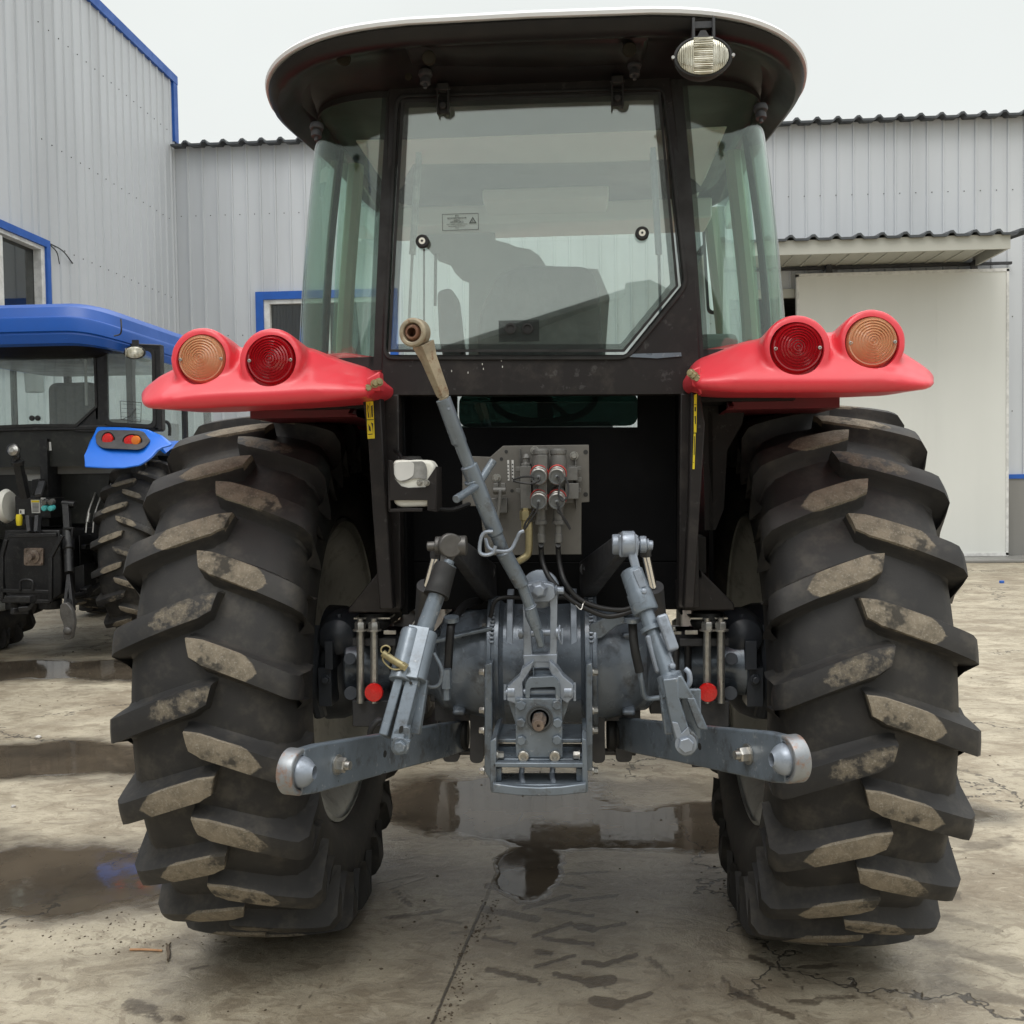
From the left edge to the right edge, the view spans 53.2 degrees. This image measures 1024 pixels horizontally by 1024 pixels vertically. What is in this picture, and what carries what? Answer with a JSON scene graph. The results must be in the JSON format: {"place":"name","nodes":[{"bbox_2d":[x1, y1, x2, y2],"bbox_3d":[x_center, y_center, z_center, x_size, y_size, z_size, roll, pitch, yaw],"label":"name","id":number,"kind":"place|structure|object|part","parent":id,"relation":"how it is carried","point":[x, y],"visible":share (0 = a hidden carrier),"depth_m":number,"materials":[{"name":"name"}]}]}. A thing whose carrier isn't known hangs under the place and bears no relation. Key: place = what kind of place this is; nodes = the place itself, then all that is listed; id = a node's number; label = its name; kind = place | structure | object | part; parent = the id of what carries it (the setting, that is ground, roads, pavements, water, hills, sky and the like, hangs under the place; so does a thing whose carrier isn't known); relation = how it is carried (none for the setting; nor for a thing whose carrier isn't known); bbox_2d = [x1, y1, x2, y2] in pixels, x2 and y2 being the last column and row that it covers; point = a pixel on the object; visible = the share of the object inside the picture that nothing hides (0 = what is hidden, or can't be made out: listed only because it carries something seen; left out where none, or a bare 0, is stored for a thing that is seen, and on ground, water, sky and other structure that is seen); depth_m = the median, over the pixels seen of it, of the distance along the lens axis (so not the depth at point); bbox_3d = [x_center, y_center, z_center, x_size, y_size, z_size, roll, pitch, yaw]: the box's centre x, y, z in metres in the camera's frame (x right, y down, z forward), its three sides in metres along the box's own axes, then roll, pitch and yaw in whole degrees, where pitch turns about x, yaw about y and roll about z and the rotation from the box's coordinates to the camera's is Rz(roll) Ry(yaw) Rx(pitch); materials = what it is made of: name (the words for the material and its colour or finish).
{"place":"outdoors","nodes":[
{"label":"outdoors","id":0,"kind":"place"},
{"bbox_2d":[0,0,181,440],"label":"workshop building","id":1,"kind":"structure","parent":0,"point":[89,130],"depth_m":14.17,"materials":[{"name":"grey"}]},
{"bbox_2d":[0,219,51,304],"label":"window","id":2,"kind":"structure","parent":1,"relation":"attached to","point":[25,275],"depth_m":12.47,"materials":[{"name":"blue glass"}]},
{"bbox_2d":[0,563,1023,1023],"bbox_3d":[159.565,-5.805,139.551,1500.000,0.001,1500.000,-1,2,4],"label":"ground","id":3,"kind":"structure","parent":0,"point":[570,935],"depth_m":3.37,"materials":[{"name":"concrete"}]},
{"bbox_2d":[0,304,211,648],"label":"tractor","id":4,"kind":"object","parent":3,"relation":"on","point":[80,472],"visible":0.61,"depth_m":8.17,"materials":[{"name":"metal"}]},
{"bbox_3d":[-3.848,-0.986,8.226,1.038,0.610,0.031,-1,2,4],"label":"rear window","id":5,"kind":"part","parent":4,"relation":"part of","materials":[{"name":"black"}]},
{"bbox_3d":[-3.060,-0.997,8.188,0.426,0.653,0.012,-1,2,4],"label":"corner window","id":6,"kind":"part","parent":4,"relation":"part of","materials":[{"name":"clear glass"}]},
{"bbox_2d":[129,948,162,951],"bbox_3d":[-1.114,1.333,3.113,0.103,0.007,0.010,-1,2,4],"label":"stick","id":7,"kind":"object","parent":3,"relation":"on","point":[143,949],"visible":1,"depth_m":3.11,"materials":[{"name":"brown wood"}]},
{"bbox_2d":[165,942,170,960],"bbox_3d":[-1.042,1.330,3.098,0.018,0.010,0.116,-1,2,-17],"label":"twig","id":8,"kind":"object","parent":3,"relation":"on","point":[168,951],"visible":1,"depth_m":3.09,"materials":[{"name":"plant"}]},
{"bbox_2d":[2,651,998,1023],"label":"gravel crumbs","id":9,"kind":"object","parent":3,"relation":"on","point":[402,927],"visible":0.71,"depth_m":3.17,"materials":[{"name":"grey stone"}]},
{"bbox_2d":[110,6,980,946],"bbox_3d":[0.148,0.001,4.041,2.158,2.581,4.074,-1,2,4],"label":"tractor","id":10,"kind":"object","parent":3,"relation":"on","point":[356,580],"visible":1,"depth_m":2.67,"materials":[{"name":"rubber"}]},
{"bbox_3d":[-0.516,-0.751,2.921,0.232,0.740,0.621,-2,2,-25],"label":"corner window","id":11,"kind":"part","parent":10,"relation":"part of","materials":[{"name":"black glass"}]},
{"bbox_3d":[0.047,-0.758,2.634,0.756,0.696,0.033,-1,2,4],"label":"rear window","id":12,"kind":"part","parent":10,"relation":"part of","materials":[{"name":"black glass"}]},
{"bbox_3d":[0.099,-0.283,2.826,0.494,0.096,0.006,-1,2,4],"label":"lower window","id":13,"kind":"part","parent":10,"relation":"part of","materials":[{"name":"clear glass"}]},
{"bbox_3d":[0.790,-0.585,3.571,0.080,1.155,0.830,-1,2,4],"label":"door window","id":14,"kind":"part","parent":10,"relation":"part of","materials":[{"name":"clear glass"}]},
{"bbox_3d":[0.666,-0.765,2.842,0.232,0.740,0.621,0,2,33],"label":"corner window","id":15,"kind":"part","parent":10,"relation":"part of","materials":[{"name":"black glass"}]},
{"bbox_2d":[964,555,1023,562],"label":"kerb","id":16,"kind":"structure","parent":3,"relation":"on","point":[998,559],"depth_m":15.68,"materials":[{"name":"grey concrete"}]},
{"bbox_2d":[100,0,1023,143],"label":"sky","id":17,"kind":"structure","parent":0,"point":[865,58],"materials":[{"name":"white"}]},
{"bbox_2d":[170,109,1023,554],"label":"warehouse","id":18,"kind":"structure","parent":0,"point":[242,205],"depth_m":16.64,"materials":[{"name":"grey"}]},
{"bbox_2d":[255,288,398,356],"bbox_3d":[-3.065,-2.789,17.066,2.380,1.780,0.207,-1,2,4],"label":"window","id":19,"kind":"structure","parent":18,"relation":"attached to","point":[280,310],"depth_m":17.04,"materials":[{"name":"blue glass"}]},
{"bbox_2d":[737,298,794,342],"bbox_3d":[4.874,-1.653,18.122,3.050,4.744,3.050,-1,2,4],"label":"doorway","id":20,"kind":"structure","parent":18,"relation":"in","point":[789,304],"depth_m":18.07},
{"bbox_2d":[697,228,1023,271],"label":"canopy","id":21,"kind":"object","parent":18,"relation":"attached to","point":[905,249],"visible":0.81,"depth_m":15.10,"materials":[{"name":"beige metal"}]},
{"bbox_2d":[795,260,1008,555],"bbox_3d":[6.205,-1.626,16.299,3.290,4.680,0.090,-1,2,4],"label":"sliding door","id":22,"kind":"structure","parent":18,"relation":"attached to","point":[954,324],"depth_m":16.21,"materials":[{"name":"metal"}]}
]}

